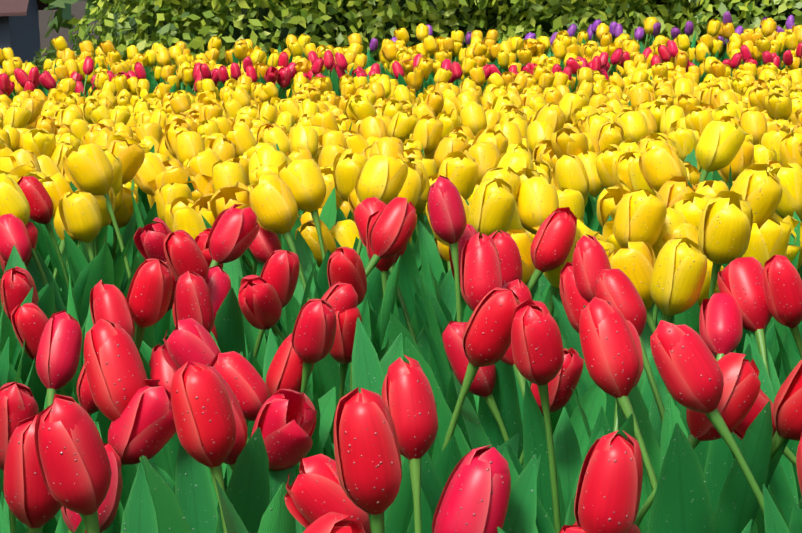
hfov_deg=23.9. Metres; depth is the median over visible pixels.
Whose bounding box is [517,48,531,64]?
tulip
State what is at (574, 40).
tulip
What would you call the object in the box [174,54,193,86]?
tulip
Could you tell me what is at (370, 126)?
tulip
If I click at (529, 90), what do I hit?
tulip
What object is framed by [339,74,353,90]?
tulip
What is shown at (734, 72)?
tulip
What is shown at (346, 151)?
tulip
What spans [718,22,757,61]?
tulip
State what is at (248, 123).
tulip
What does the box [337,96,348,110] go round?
tulip
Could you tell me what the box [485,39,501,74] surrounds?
tulip
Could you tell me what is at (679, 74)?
tulip
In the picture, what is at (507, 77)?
tulip
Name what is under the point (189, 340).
tulip
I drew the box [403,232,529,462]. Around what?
tulip
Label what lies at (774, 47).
tulip
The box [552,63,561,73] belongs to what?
tulip
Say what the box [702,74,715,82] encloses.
tulip
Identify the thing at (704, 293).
tulip
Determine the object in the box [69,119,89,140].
tulip
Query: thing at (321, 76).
tulip
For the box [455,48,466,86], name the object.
tulip
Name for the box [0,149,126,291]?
tulip
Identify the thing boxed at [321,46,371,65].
tulip
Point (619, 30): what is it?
tulip
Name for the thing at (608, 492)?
tulip
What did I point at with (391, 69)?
tulip
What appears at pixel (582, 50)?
tulip
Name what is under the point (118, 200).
tulip
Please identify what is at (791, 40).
tulip
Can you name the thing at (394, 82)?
tulip
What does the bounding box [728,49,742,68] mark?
tulip
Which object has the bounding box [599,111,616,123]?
tulip
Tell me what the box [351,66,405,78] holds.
tulip
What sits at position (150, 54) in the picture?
tulip
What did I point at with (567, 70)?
tulip
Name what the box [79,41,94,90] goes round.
tulip
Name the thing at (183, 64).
tulip
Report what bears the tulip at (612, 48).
on the ground
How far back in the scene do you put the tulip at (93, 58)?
8.58 m
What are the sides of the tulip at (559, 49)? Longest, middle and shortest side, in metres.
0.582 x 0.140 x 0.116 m
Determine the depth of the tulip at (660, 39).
8.71 m
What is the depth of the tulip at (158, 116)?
5.51 m
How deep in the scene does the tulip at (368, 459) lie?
1.23 m
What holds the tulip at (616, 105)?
on the ground
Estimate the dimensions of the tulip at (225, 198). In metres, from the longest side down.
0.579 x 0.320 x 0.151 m
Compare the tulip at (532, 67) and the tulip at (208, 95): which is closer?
the tulip at (208, 95)
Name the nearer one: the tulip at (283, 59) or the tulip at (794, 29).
the tulip at (283, 59)
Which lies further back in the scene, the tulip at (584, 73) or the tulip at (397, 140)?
the tulip at (584, 73)
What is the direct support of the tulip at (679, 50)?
on the ground
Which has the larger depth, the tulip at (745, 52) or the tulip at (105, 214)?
the tulip at (745, 52)
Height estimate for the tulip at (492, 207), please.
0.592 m
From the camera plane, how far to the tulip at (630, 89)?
6.64 m
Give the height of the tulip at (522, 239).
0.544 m
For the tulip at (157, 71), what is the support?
on the ground
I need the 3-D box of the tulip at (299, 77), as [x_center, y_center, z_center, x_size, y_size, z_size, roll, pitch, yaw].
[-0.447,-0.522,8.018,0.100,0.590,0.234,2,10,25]
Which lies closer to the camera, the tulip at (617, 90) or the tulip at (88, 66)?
the tulip at (617, 90)
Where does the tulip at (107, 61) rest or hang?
on the ground
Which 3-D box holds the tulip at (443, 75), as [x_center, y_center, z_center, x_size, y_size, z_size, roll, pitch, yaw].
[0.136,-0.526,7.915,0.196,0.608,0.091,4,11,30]
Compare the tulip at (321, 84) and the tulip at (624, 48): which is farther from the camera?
the tulip at (624, 48)
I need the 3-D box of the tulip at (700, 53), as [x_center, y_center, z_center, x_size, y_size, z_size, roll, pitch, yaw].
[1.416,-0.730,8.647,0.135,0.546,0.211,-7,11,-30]
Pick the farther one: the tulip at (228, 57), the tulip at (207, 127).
the tulip at (228, 57)
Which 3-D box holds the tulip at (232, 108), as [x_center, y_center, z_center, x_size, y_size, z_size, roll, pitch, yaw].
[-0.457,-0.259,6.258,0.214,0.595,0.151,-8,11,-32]
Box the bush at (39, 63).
[31,47,56,72]
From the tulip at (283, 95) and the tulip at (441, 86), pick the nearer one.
the tulip at (441, 86)
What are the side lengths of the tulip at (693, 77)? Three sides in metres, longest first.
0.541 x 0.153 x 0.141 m
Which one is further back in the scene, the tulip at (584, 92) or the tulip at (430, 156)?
the tulip at (584, 92)
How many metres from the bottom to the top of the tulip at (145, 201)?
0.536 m
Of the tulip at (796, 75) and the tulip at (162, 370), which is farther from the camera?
the tulip at (796, 75)
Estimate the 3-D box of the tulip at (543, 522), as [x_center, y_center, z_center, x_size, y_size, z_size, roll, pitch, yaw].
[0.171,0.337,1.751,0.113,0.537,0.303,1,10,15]
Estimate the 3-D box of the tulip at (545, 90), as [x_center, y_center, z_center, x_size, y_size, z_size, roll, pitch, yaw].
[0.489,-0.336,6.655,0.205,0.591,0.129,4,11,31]
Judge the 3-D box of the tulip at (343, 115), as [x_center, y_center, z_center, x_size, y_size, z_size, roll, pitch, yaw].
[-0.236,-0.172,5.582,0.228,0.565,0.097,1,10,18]
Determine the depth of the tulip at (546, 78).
7.70 m
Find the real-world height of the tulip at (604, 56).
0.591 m
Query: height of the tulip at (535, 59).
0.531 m
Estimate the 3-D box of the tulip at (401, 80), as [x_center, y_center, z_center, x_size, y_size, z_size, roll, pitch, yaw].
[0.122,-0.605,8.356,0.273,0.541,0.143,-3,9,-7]
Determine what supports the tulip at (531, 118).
on the ground
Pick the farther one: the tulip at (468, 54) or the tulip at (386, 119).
the tulip at (468, 54)
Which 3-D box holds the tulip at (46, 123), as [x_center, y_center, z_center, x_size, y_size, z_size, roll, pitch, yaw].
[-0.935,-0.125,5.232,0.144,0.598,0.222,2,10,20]
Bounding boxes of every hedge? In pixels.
[40,0,226,66]
[67,0,801,74]
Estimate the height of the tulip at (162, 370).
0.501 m
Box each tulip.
[0,48,4,68]
[0,73,10,95]
[0,80,14,95]
[0,94,10,104]
[0,102,9,107]
[0,106,8,115]
[0,116,3,128]
[0,129,10,148]
[0,138,4,149]
[0,147,12,157]
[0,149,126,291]
[0,156,36,177]
[0,170,18,182]
[0,173,113,321]
[0,214,84,332]
[0,222,37,303]
[0,243,127,292]
[0,268,71,412]
[0,281,54,389]
[0,302,24,382]
[0,303,84,403]
[0,337,8,387]
[0,359,34,496]
[0,363,138,508]
[0,382,57,532]
[0,503,9,532]
[1,124,19,151]
[1,245,47,351]
[2,59,15,98]
[3,47,13,59]
[3,106,31,128]
[3,393,46,532]
[3,415,63,532]
[9,75,15,83]
[9,101,20,106]
[9,149,77,244]
[10,67,38,101]
[11,57,42,90]
[11,287,33,367]
[12,80,34,97]
[13,59,21,68]
[13,95,24,102]
[14,68,18,82]
[14,80,23,94]
[15,266,86,396]
[15,310,103,532]
[16,69,28,87]
[16,127,28,149]
[17,91,29,97]
[17,172,122,252]
[17,176,144,305]
[19,97,42,124]
[22,62,35,75]
[22,128,55,157]
[28,196,129,284]
[31,89,46,101]
[34,82,45,94]
[34,115,55,133]
[34,394,157,532]
[36,192,76,280]
[37,155,141,254]
[38,150,138,296]
[39,48,74,73]
[39,71,95,95]
[40,98,55,115]
[40,172,143,293]
[41,109,55,117]
[42,191,80,246]
[43,59,53,70]
[44,239,60,266]
[45,68,53,73]
[48,87,61,98]
[50,90,66,101]
[50,142,79,172]
[51,36,67,50]
[51,102,65,109]
[51,187,137,260]
[51,190,157,265]
[52,58,63,68]
[53,106,66,118]
[53,227,66,262]
[54,50,92,96]
[54,116,58,124]
[55,65,68,80]
[55,124,71,135]
[55,389,316,532]
[57,50,62,58]
[58,107,80,125]
[58,133,80,148]
[58,191,170,345]
[61,165,70,181]
[61,443,120,532]
[61,450,122,532]
[62,76,75,94]
[62,143,130,279]
[63,95,76,105]
[64,59,86,96]
[64,187,139,292]
[64,228,222,335]
[64,256,96,312]
[67,262,176,398]
[68,91,80,97]
[68,104,83,119]
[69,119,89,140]
[70,71,82,81]
[74,81,85,95]
[76,97,83,105]
[77,62,88,89]
[78,57,109,70]
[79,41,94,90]
[79,361,301,532]
[79,403,97,423]
[82,129,99,144]
[83,56,93,94]
[83,95,96,102]
[83,98,100,123]
[83,258,172,532]
[84,69,94,84]
[84,318,269,532]
[89,106,110,123]
[89,123,112,132]
[90,280,225,532]
[92,90,99,96]
[94,56,103,68]
[94,61,107,70]
[95,46,106,56]
[95,71,108,90]
[95,130,116,145]
[96,54,105,60]
[97,90,116,106]
[98,98,112,107]
[98,118,114,126]
[99,40,114,55]
[100,80,115,93]
[100,128,154,152]
[102,225,116,259]
[104,57,112,69]
[106,135,145,151]
[106,139,144,184]
[107,50,121,62]
[107,70,114,81]
[107,185,123,228]
[108,379,176,467]
[110,108,130,124]
[111,62,126,74]
[112,122,132,138]
[113,105,129,111]
[114,74,127,91]
[115,88,131,99]
[116,95,130,106]
[117,71,130,79]
[119,60,130,72]
[123,180,137,193]
[125,58,133,67]
[126,104,132,111]
[126,116,135,126]
[127,45,138,59]
[127,77,137,95]
[128,70,176,92]
[129,204,259,348]
[130,95,145,104]
[132,100,149,113]
[133,54,157,82]
[133,98,149,105]
[133,152,193,195]
[134,62,152,92]
[134,110,151,123]
[134,217,242,301]
[135,53,147,68]
[135,122,161,142]
[136,78,149,93]
[136,113,150,126]
[137,87,156,98]
[137,191,146,218]
[137,271,253,491]
[138,187,149,213]
[139,143,149,152]
[139,174,214,220]
[140,301,254,438]
[141,136,158,152]
[144,45,167,86]
[144,50,155,71]
[146,41,186,74]
[147,97,157,104]
[147,194,158,217]
[148,167,193,194]
[148,334,314,515]
[149,109,169,127]
[149,343,232,490]
[150,50,170,88]
[150,62,189,89]
[150,104,161,109]
[150,152,170,208]
[151,42,162,65]
[151,80,194,91]
[152,67,182,90]
[153,66,161,84]
[153,86,161,99]
[154,74,203,95]
[155,182,191,222]
[157,136,168,156]
[158,82,171,95]
[160,68,219,83]
[161,65,173,80]
[161,93,170,103]
[161,101,169,108]
[161,318,403,443]
[162,159,184,169]
[163,103,171,113]
[163,230,317,425]
[164,114,185,129]
[164,118,190,150]
[164,197,200,231]
[165,75,195,95]
[165,126,188,158]
[169,45,182,86]
[169,95,189,113]
[171,90,190,104]
[172,207,214,238]
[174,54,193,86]
[174,61,212,89]
[176,130,204,163]
[179,112,190,118]
[181,66,194,87]
[182,156,196,168]
[183,49,190,55]
[184,61,195,90]
[184,117,196,131]
[185,53,192,60]
[185,108,199,115]
[185,149,220,177]
[186,69,200,91]
[187,62,200,93]
[188,103,203,111]
[190,114,198,126]
[191,190,252,271]
[192,58,206,62]
[194,53,207,61]
[195,78,206,91]
[196,90,205,99]
[197,90,217,102]
[197,120,219,135]
[199,101,222,122]
[200,63,211,78]
[200,78,215,91]
[201,145,302,269]
[203,133,228,140]
[204,138,212,150]
[205,265,242,355]
[206,47,219,60]
[208,36,221,49]
[208,137,235,161]
[208,366,247,470]
[209,60,219,91]
[209,185,248,272]
[210,181,301,319]
[210,282,357,457]
[210,351,436,532]
[211,117,231,135]
[212,64,221,86]
[212,159,251,270]
[213,99,221,105]
[214,250,299,358]
[215,87,219,99]
[215,387,536,532]
[217,39,253,63]
[218,65,228,84]
[220,62,240,87]
[220,83,249,100]
[220,86,232,100]
[222,90,233,104]
[223,49,265,84]
[223,99,241,117]
[224,78,237,90]
[225,49,233,64]
[225,124,256,157]
[226,158,249,184]
[229,66,278,82]
[230,62,296,90]
[231,87,250,107]
[231,119,252,129]
[232,46,260,63]
[234,39,247,59]
[234,43,247,68]
[234,113,253,120]
[236,107,246,114]
[237,74,251,89]
[238,197,416,372]
[238,260,389,349]
[240,180,282,343]
[243,56,252,72]
[244,105,257,117]
[245,175,426,275]
[246,66,260,82]
[246,142,276,158]
[246,164,351,275]
[248,223,382,343]
[249,174,330,342]
[250,82,261,99]
[250,125,259,133]
[250,150,291,260]
[251,117,269,122]
[251,168,342,274]
[252,83,261,98]
[252,119,264,127]
[255,63,269,80]
[256,52,279,81]
[256,101,276,123]
[257,123,278,143]
[258,84,269,102]
[259,52,288,83]
[259,127,290,154]
[261,82,278,99]
[263,299,336,477]
[267,48,280,64]
[269,82,313,101]
[270,97,279,104]
[275,111,294,132]
[276,57,323,88]
[276,66,286,98]
[276,67,289,97]
[276,124,318,158]
[277,307,361,459]
[278,159,326,259]
[279,98,298,123]
[279,125,286,132]
[280,67,291,98]
[280,154,407,336]
[282,48,290,57]
[284,428,603,532]
[286,34,303,80]
[286,149,312,159]
[287,42,302,56]
[288,59,310,88]
[288,77,316,97]
[291,82,302,93]
[292,90,308,99]
[293,72,307,83]
[295,56,305,63]
[295,218,434,278]
[296,114,313,125]
[297,33,310,48]
[297,116,310,126]
[298,208,321,223]
[299,77,328,92]
[299,99,318,115]
[302,43,315,57]
[303,512,365,532]
[304,87,320,102]
[307,70,368,82]
[308,51,328,76]
[310,110,338,130]
[310,210,460,362]
[311,125,325,146]
[312,247,400,458]
[314,146,321,164]
[315,73,340,95]
[316,45,324,57]
[316,101,328,112]
[318,130,345,148]
[318,143,346,167]
[320,94,327,101]
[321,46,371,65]
[321,50,353,77]
[322,76,332,90]
[322,127,333,132]
[325,93,335,100]
[327,45,373,68]
[327,59,338,94]
[327,107,344,116]
[328,96,340,104]
[330,219,463,336]
[331,149,351,166]
[331,287,519,532]
[333,47,343,53]
[333,153,367,201]
[335,52,347,73]
[335,200,354,224]
[336,63,356,85]
[336,120,346,131]
[336,137,403,223]
[337,76,367,95]
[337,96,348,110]
[338,112,346,119]
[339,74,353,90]
[341,82,355,96]
[341,130,357,135]
[343,49,355,64]
[345,94,362,121]
[345,118,361,132]
[345,134,353,148]
[347,43,362,54]
[347,62,391,78]
[347,134,423,155]
[348,33,361,44]
[348,97,375,120]
[348,188,466,327]
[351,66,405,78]
[353,197,538,387]
[354,85,364,94]
[355,53,366,67]
[356,73,365,77]
[359,87,375,104]
[359,116,386,139]
[362,145,372,158]
[366,38,377,62]
[366,46,417,73]
[367,82,384,98]
[367,244,406,310]
[369,69,406,85]
[369,74,415,94]
[370,63,380,73]
[372,112,390,134]
[372,136,418,227]
[373,39,393,63]
[374,100,384,106]
[376,76,390,97]
[379,50,385,63]
[380,38,405,71]
[381,48,390,61]
[381,355,540,532]
[382,99,403,116]
[383,42,433,76]
[383,58,433,70]
[384,43,402,74]
[386,85,396,99]
[388,111,417,142]
[389,52,420,88]
[389,59,402,78]
[389,207,576,414]
[390,79,398,85]
[392,61,431,96]
[393,54,422,79]
[393,85,411,101]
[394,28,430,57]
[395,153,409,161]
[396,49,431,82]
[396,160,422,306]
[397,58,431,80]
[398,69,456,85]
[399,167,520,330]
[400,100,414,107]
[403,139,424,157]
[403,147,423,157]
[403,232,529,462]
[404,69,423,93]
[404,348,583,465]
[405,86,415,93]
[407,157,421,234]
[409,90,415,101]
[410,103,434,119]
[410,205,469,321]
[410,230,564,398]
[411,92,443,115]
[411,147,533,249]
[411,158,436,215]
[411,161,447,273]
[412,52,423,59]
[412,114,442,154]
[412,230,416,244]
[413,43,431,71]
[415,195,469,332]
[415,215,594,434]
[416,23,428,42]
[416,161,539,237]
[417,59,432,89]
[418,56,433,89]
[418,127,507,235]
[418,175,466,400]
[419,178,515,294]
[420,90,433,100]
[421,352,760,532]
[422,59,451,93]
[423,35,437,75]
[423,84,434,92]
[425,150,435,158]
[425,174,437,209]
[426,24,432,35]
[427,223,550,373]
[428,41,451,63]
[428,64,490,85]
[430,231,450,270]
[432,60,440,73]
[432,445,510,532]
[433,49,451,61]
[433,137,468,171]
[434,50,458,85]
[434,68,451,83]
[435,36,443,50]
[435,81,450,92]
[437,112,459,140]
[438,151,477,293]
[442,37,453,62]
[442,88,456,100]
[442,321,606,460]
[443,97,454,113]
[446,132,472,141]
[446,279,531,449]
[449,83,459,94]
[451,30,463,61]
[451,126,473,139]
[452,40,461,82]
[452,62,461,88]
[452,299,634,532]
[454,54,486,94]
[454,91,478,115]
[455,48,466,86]
[458,29,482,49]
[460,78,481,104]
[460,101,486,135]
[462,29,497,47]
[462,57,476,79]
[462,142,499,184]
[464,87,479,103]
[464,90,479,101]
[465,32,471,44]
[465,46,474,58]
[466,200,534,240]
[467,184,478,204]
[469,66,484,91]
[471,36,481,42]
[472,41,487,85]
[481,92,496,105]
[482,101,491,109]
[483,38,495,48]
[483,84,496,93]
[484,52,515,84]
[484,109,498,129]
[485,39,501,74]
[486,72,503,87]
[489,40,536,63]
[489,64,500,75]
[490,43,501,72]
[490,57,499,68]
[491,95,513,112]
[493,88,505,96]
[494,121,521,145]
[497,50,508,71]
[497,527,504,532]
[498,104,523,121]
[499,41,511,72]
[499,111,524,125]
[501,71,514,85]
[501,344,582,527]
[503,90,522,105]
[505,82,522,94]
[506,118,527,136]
[506,201,521,232]
[507,40,514,52]
[507,143,531,158]
[507,224,540,300]
[508,62,521,71]
[508,65,516,73]
[508,320,642,532]
[511,35,522,62]
[512,72,527,88]
[513,109,529,125]
[516,168,585,224]
[516,176,558,234]
[517,32,535,63]
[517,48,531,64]
[518,105,535,119]
[520,92,532,100]
[521,62,530,71]
[521,71,532,76]
[523,88,537,93]
[523,94,541,105]
[526,75,536,86]
[526,120,554,154]
[527,96,545,111]
[528,114,535,122]
[529,63,536,74]
[530,56,539,64]
[530,84,542,94]
[532,140,551,161]
[532,159,551,183]
[533,41,544,55]
[533,64,546,83]
[533,102,564,131]
[536,102,557,112]
[538,36,564,68]
[538,53,548,63]
[538,70,554,89]
[539,188,666,409]
[540,207,686,327]
[541,146,557,167]
[542,86,557,94]
[543,57,556,63]
[543,58,559,69]
[544,90,562,104]
[547,32,557,54]
[549,71,577,92]
[551,41,565,70]
[551,127,592,225]
[551,177,602,233]
[551,238,706,399]
[552,34,571,62]
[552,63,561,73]
[552,72,568,86]
[553,154,589,227]
[556,30,585,44]
[556,85,569,96]
[556,187,584,220]
[556,252,723,304]
[559,92,587,123]
[559,262,715,431]
[559,525,585,532]
[560,24,576,61]
[562,66,571,80]
[564,52,577,66]
[565,233,674,418]
[566,44,610,64]
[566,57,580,74]
[566,79,572,87]
[569,497,575,524]
[571,37,577,44]
[571,77,578,91]
[571,105,598,124]
[571,359,801,532]
[572,56,620,76]
[573,57,587,74]
[573,89,589,99]
[573,522,640,532]
[574,116,587,132]
[574,430,751,532]
[576,79,593,96]
[577,23,609,43]
[577,30,588,43]
[577,67,592,81]
[577,151,603,215]
[579,297,772,532]
[581,44,588,56]
[582,132,599,153]
[583,55,590,62]
[584,43,597,56]
[584,113,610,137]
[585,41,597,46]
[586,138,678,224]
[587,24,599,46]
[588,93,609,107]
[588,143,594,151]
[588,144,626,225]
[589,210,598,230]
[590,49,601,60]
[591,19,600,40]
[592,73,605,80]
[592,269,752,513]
[593,81,600,86]
[593,85,600,93]
[594,219,620,250]
[596,122,623,200]
[597,46,608,54]
[597,103,613,111]
[597,183,630,226]
[597,239,615,254]
[599,52,608,68]
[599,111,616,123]
[600,32,611,47]
[600,69,608,79]
[601,79,621,90]
[601,176,696,308]
[602,62,610,75]
[604,40,622,61]
[604,92,621,104]
[604,99,622,114]
[604,109,632,187]
[605,84,616,92]
[607,48,622,73]
[607,53,645,76]
[607,86,622,99]
[608,72,624,90]
[608,241,775,397]
[609,21,616,42]
[612,65,624,77]
[612,147,712,174]
[614,24,632,37]
[614,37,625,42]
[616,41,639,64]
[616,111,648,143]
[617,47,651,68]
[617,152,641,190]
[618,138,638,152]
[618,157,731,194]
[619,33,629,39]
[620,51,629,68]
[620,99,628,104]
[621,39,630,46]
[622,41,638,50]
[622,77,629,85]
[623,94,630,105]
[624,60,633,76]
[624,67,651,79]
[626,82,636,95]
[628,86,637,100]
[630,86,650,110]
[631,70,648,82]
[634,27,653,41]
[635,60,648,70]
[637,108,656,132]
[638,101,649,110]
[639,17,655,52]
[639,80,653,92]
[639,133,675,148]
[639,140,683,191]
[640,132,667,140]
[643,68,652,79]
[644,18,658,49]
[645,99,659,108]
[647,52,660,67]
[647,101,667,132]
[649,22,671,45]
[650,320,763,513]
[651,55,661,66]
[651,63,667,77]
[652,75,666,82]
[652,81,669,98]
[653,35,668,51]
[653,86,671,99]
[655,44,698,65]
[655,94,673,105]
[657,163,782,323]
[658,45,706,82]
[660,78,674,88]
[660,105,684,132]
[660,222,780,378]
[663,62,673,68]
[666,126,701,172]
[667,39,701,83]
[667,68,676,77]
[668,128,696,160]
[671,27,697,64]
[671,117,686,129]
[671,192,711,229]
[672,71,685,80]
[672,78,693,99]
[673,65,685,73]
[673,93,699,115]
[675,52,687,67]
[675,191,752,352]
[676,34,717,58]
[677,46,688,58]
[679,159,687,183]
[680,293,742,472]
[682,161,700,186]
[684,72,699,84]
[685,21,695,48]
[685,106,713,131]
[686,62,736,75]
[688,47,696,61]
[688,65,699,74]
[692,180,728,197]
[693,85,702,93]
[693,90,701,98]
[694,19,720,66]
[694,47,705,63]
[694,81,711,88]
[695,42,709,57]
[695,120,745,182]
[697,26,743,60]
[697,34,737,68]
[699,63,703,76]
[699,86,711,102]
[699,288,801,532]
[700,104,714,109]
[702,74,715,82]
[703,56,717,73]
[704,84,724,104]
[706,160,781,179]
[707,156,753,184]
[709,61,725,77]
[710,39,729,61]
[712,144,776,181]
[713,80,729,91]
[713,91,738,108]
[714,105,738,119]
[717,257,801,500]
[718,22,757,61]
[718,76,727,81]
[720,116,740,125]
[720,140,753,186]
[722,59,731,66]
[723,11,731,23]
[723,23,734,39]
[723,64,730,76]
[723,100,742,117]
[727,42,740,56]
[727,89,741,100]
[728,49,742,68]
[729,33,744,63]
[730,77,749,93]
[731,52,741,72]
[732,68,755,80]
[732,453,794,532]
[733,389,796,466]
[736,222,799,353]
[738,101,747,108]
[739,62,749,69]
[739,163,779,174]
[740,31,752,41]
[740,40,762,79]
[740,45,780,68]
[740,70,754,76]
[740,109,766,144]
[742,74,754,82]
[742,95,750,107]
[742,218,791,362]
[743,28,757,66]
[743,63,756,78]
[743,86,755,95]
[743,334,801,532]
[744,57,757,67]
[745,131,752,143]
[748,85,769,109]
[748,106,758,110]
[750,79,767,89]
[751,32,784,63]
[752,46,777,64]
[753,27,760,31]
[755,37,770,52]
[757,65,761,78]
[758,32,786,65]
[758,69,776,80]
[758,108,772,120]
[759,130,787,163]
[760,18,776,30]
[761,20,776,36]
[762,51,772,63]
[762,62,777,74]
[762,432,801,532]
[763,254,801,377]
[764,70,776,79]
[764,93,791,119]
[765,77,780,87]
[767,120,790,133]
[768,31,776,39]
[768,84,783,92]
[768,163,801,221]
[769,39,787,68]
[769,44,777,53]
[771,213,782,222]
[772,90,789,97]
[773,38,785,69]
[773,56,781,69]
[773,118,784,122]
[776,73,791,82]
[777,26,784,31]
[777,120,789,126]
[778,68,791,75]
[778,77,791,90]
[780,132,801,168]
[780,215,801,269]
[783,50,792,68]
[785,32,797,49]
[785,326,800,369]
[786,15,794,28]
[786,55,800,69]
[788,69,801,85]
[788,89,801,98]
[788,100,801,119]
[788,123,800,133]
[790,48,801,67]
[790,83,801,89]
[791,110,801,125]
[792,25,801,32]
[792,124,801,132]
[793,211,800,221]
[796,27,801,43]
[796,42,801,58]
[798,142,801,156]
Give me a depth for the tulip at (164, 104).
6.98 m
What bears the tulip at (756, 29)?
on the ground
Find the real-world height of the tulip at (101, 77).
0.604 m
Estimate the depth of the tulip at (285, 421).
1.50 m
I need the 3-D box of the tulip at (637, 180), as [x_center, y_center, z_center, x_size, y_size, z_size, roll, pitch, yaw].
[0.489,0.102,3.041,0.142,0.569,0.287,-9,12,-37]
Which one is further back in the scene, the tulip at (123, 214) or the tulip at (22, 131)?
the tulip at (22, 131)
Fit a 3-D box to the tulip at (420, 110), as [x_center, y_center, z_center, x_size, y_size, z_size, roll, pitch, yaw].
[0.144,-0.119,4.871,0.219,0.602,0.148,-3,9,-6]
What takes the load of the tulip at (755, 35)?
on the ground
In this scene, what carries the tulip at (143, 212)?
on the ground
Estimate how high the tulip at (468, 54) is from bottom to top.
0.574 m
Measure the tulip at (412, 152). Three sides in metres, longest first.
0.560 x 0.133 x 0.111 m
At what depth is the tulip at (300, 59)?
8.36 m
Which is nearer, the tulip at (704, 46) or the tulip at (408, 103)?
the tulip at (408, 103)
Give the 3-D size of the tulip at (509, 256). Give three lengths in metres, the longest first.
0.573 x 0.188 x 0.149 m
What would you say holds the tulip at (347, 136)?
on the ground
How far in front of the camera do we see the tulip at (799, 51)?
8.26 m
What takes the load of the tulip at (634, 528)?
on the ground
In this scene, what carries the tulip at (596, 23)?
on the ground
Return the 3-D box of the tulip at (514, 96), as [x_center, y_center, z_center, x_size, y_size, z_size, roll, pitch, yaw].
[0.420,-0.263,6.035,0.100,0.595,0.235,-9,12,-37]
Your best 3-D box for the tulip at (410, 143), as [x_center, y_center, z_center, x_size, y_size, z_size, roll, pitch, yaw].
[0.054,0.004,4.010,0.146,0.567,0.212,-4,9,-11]
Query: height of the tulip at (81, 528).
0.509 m
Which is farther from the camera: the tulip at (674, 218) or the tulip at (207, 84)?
the tulip at (207, 84)
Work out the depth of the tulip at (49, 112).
6.17 m
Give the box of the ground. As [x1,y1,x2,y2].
[38,1,118,56]
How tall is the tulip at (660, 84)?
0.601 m
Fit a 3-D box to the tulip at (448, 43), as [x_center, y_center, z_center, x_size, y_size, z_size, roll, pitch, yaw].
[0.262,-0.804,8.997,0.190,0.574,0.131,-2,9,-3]
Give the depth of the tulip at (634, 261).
2.16 m
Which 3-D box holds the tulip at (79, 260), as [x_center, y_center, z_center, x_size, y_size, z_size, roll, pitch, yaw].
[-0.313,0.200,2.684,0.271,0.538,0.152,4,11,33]
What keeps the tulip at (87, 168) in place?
on the ground
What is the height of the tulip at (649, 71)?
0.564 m
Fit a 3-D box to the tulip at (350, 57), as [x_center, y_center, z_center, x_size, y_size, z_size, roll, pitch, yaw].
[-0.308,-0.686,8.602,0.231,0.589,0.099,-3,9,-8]
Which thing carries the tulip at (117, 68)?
on the ground
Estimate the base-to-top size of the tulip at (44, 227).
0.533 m
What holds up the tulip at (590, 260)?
on the ground
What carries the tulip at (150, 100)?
on the ground
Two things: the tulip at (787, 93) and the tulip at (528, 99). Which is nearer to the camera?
the tulip at (787, 93)
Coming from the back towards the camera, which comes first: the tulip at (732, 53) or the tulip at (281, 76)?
the tulip at (732, 53)
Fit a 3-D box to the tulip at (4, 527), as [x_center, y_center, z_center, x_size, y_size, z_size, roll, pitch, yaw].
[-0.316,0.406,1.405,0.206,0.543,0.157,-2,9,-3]
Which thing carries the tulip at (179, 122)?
on the ground
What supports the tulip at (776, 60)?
on the ground
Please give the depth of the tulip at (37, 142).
3.68 m
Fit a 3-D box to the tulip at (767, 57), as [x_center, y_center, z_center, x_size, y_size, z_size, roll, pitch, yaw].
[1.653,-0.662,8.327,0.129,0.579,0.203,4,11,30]
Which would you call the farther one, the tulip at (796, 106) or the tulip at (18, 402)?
the tulip at (796, 106)
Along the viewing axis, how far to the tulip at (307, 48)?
9.00 m
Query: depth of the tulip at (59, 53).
9.02 m
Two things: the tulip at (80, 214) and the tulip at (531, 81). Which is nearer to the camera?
the tulip at (80, 214)
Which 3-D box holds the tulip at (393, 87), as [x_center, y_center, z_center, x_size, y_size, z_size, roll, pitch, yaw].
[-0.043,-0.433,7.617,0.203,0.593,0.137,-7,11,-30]
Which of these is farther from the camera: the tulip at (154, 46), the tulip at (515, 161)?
the tulip at (154, 46)
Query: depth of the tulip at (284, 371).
1.92 m
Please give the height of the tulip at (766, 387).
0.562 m
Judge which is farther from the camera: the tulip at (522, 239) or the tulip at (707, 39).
the tulip at (707, 39)
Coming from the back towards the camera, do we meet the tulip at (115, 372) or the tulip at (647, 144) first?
the tulip at (647, 144)
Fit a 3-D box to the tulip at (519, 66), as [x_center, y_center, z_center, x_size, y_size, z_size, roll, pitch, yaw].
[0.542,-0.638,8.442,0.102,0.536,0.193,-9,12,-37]
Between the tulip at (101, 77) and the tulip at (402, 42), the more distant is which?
the tulip at (402, 42)
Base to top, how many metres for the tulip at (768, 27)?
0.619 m
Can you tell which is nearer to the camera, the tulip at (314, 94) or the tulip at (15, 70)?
the tulip at (314, 94)
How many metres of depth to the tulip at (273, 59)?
8.53 m
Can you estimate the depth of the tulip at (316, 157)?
4.04 m
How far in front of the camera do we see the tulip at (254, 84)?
7.93 m
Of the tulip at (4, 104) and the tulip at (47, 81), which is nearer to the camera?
the tulip at (4, 104)
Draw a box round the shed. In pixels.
[0,0,58,68]
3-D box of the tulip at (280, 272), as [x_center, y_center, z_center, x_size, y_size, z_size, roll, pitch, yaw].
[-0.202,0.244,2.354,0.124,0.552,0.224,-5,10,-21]
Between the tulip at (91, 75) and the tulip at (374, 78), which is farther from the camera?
the tulip at (91, 75)
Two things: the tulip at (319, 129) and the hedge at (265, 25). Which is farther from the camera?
the hedge at (265, 25)
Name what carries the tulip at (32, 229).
on the ground
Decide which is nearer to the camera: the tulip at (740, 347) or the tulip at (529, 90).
the tulip at (740, 347)
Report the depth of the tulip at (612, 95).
5.75 m
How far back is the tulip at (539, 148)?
3.75 m
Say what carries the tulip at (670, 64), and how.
on the ground
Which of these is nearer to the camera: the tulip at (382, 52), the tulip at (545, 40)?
the tulip at (382, 52)
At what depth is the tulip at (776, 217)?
2.86 m
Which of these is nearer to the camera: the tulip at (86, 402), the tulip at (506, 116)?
the tulip at (86, 402)
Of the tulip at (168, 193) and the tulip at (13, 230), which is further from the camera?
the tulip at (168, 193)
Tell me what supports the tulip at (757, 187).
on the ground

